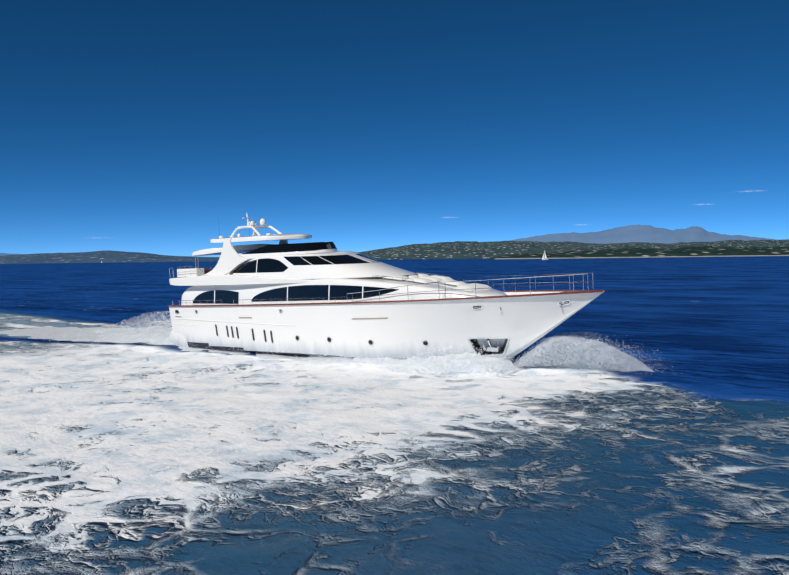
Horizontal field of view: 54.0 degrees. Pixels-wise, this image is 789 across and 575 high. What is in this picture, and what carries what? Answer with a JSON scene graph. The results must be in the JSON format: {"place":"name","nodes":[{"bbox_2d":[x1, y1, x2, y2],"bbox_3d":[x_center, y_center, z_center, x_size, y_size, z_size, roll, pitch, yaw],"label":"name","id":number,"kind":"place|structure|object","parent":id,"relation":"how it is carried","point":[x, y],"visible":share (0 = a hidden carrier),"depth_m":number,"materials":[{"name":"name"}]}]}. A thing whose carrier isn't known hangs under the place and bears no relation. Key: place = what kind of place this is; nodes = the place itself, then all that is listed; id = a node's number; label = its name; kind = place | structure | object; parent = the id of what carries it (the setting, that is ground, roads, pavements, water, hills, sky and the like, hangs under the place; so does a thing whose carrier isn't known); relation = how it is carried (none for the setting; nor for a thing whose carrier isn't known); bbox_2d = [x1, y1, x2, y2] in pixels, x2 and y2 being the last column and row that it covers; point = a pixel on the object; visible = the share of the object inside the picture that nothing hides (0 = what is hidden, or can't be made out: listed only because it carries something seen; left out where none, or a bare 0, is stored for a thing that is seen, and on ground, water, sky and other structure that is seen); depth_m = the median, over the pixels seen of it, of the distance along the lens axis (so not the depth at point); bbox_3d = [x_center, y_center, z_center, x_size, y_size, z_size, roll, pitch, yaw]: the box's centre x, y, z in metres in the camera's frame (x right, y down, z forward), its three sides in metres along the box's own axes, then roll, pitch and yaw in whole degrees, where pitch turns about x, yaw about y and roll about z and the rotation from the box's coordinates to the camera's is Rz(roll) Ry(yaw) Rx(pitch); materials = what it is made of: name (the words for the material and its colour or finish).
{"place":"outdoors","nodes":[
{"label":"outdoors","id":0,"kind":"place"},
{"bbox_2d":[0,253,21,255],"bbox_3d":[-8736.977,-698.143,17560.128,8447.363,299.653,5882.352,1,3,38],"label":"hill","id":1,"kind":"structure","parent":0,"point":[2,254],"depth_m":17659.23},
{"bbox_2d":[0,250,250,263],"bbox_3d":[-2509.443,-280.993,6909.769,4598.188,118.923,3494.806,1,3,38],"label":"coast hill","id":2,"kind":"structure","parent":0,"point":[106,256],"depth_m":6259.85,"materials":[{"name":"green plant"}]},
{"bbox_2d":[0,298,788,574],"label":"sea","id":3,"kind":"structure","parent":0,"point":[141,458],"depth_m":25.69,"materials":[{"name":"liquid"}]},
{"bbox_2d":[0,325,171,343],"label":"wake","id":4,"kind":"object","parent":3,"relation":"on","point":[38,333],"visible":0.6,"depth_m":68.46,"materials":[{"name":"liquid"}]},
{"bbox_2d":[30,311,171,343],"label":"stern spray","id":5,"kind":"object","parent":4,"relation":"on","point":[155,321],"visible":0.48,"depth_m":65.60,"materials":[{"name":"liquid"}]},
{"bbox_2d":[158,338,519,375],"bbox_3d":[-6.456,4.098,52.732,31.200,1.348,4.777,1,3,38],"label":"hull foam","id":6,"kind":"object","parent":3,"relation":"on","point":[507,371],"visible":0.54,"depth_m":46.76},
{"bbox_2d":[168,213,604,359],"bbox_3d":[-2.701,0.114,52.445,35.380,11.703,7.670,-1,4,38],"label":"motor yacht","id":7,"kind":"object","parent":3,"relation":"on","point":[322,299],"visible":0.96,"depth_m":49.60,"materials":[{"name":"white plastic"}]},
{"bbox_2d":[155,334,672,374],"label":"spray droplets","id":8,"kind":"object","parent":3,"relation":"on","point":[545,344],"visible":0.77,"depth_m":44.82,"materials":[{"name":"liquid"}]},
{"bbox_2d":[513,341,634,371],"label":"bow wave","id":9,"kind":"object","parent":3,"relation":"on","point":[619,366],"visible":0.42,"depth_m":45.01,"materials":[{"name":"white liquid"}]},
{"bbox_2d":[552,331,602,339],"bbox_3d":[9.571,3.644,45.758,2.249,2.239,4.920,8,9,77],"label":"water spray","id":10,"kind":"object","parent":3,"relation":"on","point":[591,334],"visible":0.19,"depth_m":45.04,"materials":[{"name":"blue liquid"}]},
{"bbox_2d":[543,336,653,371],"bbox_3d":[11.876,4.263,44.564,7.262,3.062,0.497,-1,2,1],"label":"bow spray","id":11,"kind":"object","parent":3,"relation":"on","point":[621,355],"visible":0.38,"depth_m":44.43,"materials":[{"name":"white liquid"}]},
{"bbox_2d":[571,336,646,365],"bbox_3d":[10.751,4.392,45.337,7.940,3.342,1.750,-1,2,-2],"label":"water spray","id":12,"kind":"object","parent":3,"relation":"on","point":[610,345],"depth_m":44.49,"materials":[{"name":"white liquid"}]},
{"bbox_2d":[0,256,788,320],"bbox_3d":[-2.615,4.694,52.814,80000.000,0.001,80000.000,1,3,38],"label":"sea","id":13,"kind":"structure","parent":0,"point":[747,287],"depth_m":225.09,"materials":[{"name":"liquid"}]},
{"bbox_2d":[495,255,788,258],"bbox_3d":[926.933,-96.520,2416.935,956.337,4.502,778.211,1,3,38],"label":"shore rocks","id":14,"kind":"object","parent":13,"relation":"in","point":[646,257],"visible":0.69,"depth_m":2413.45,"materials":[{"name":"beige stone"}]},
{"bbox_2d":[0,0,788,256],"label":"sky","id":15,"kind":"structure","parent":0,"point":[143,126],"materials":[{"name":"blue"}]},
{"bbox_2d":[358,240,788,259],"bbox_3d":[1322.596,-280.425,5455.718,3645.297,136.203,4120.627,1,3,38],"label":"hill town","id":16,"kind":"object","parent":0,"point":[463,250],"visible":0.71,"depth_m":4778.92},
{"bbox_2d":[487,246,788,258],"bbox_3d":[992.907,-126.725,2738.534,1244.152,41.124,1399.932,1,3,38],"label":"hill","id":17,"kind":"structure","parent":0,"point":[684,251],"depth_m":2557.04,"materials":[{"name":"green plant"}]},
{"bbox_2d":[510,224,788,243],"bbox_3d":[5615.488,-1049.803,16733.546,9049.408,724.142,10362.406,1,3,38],"label":"hill","id":18,"kind":"structure","parent":0,"point":[638,233],"depth_m":15821.25,"materials":[{"name":"grey stone"}]}
]}

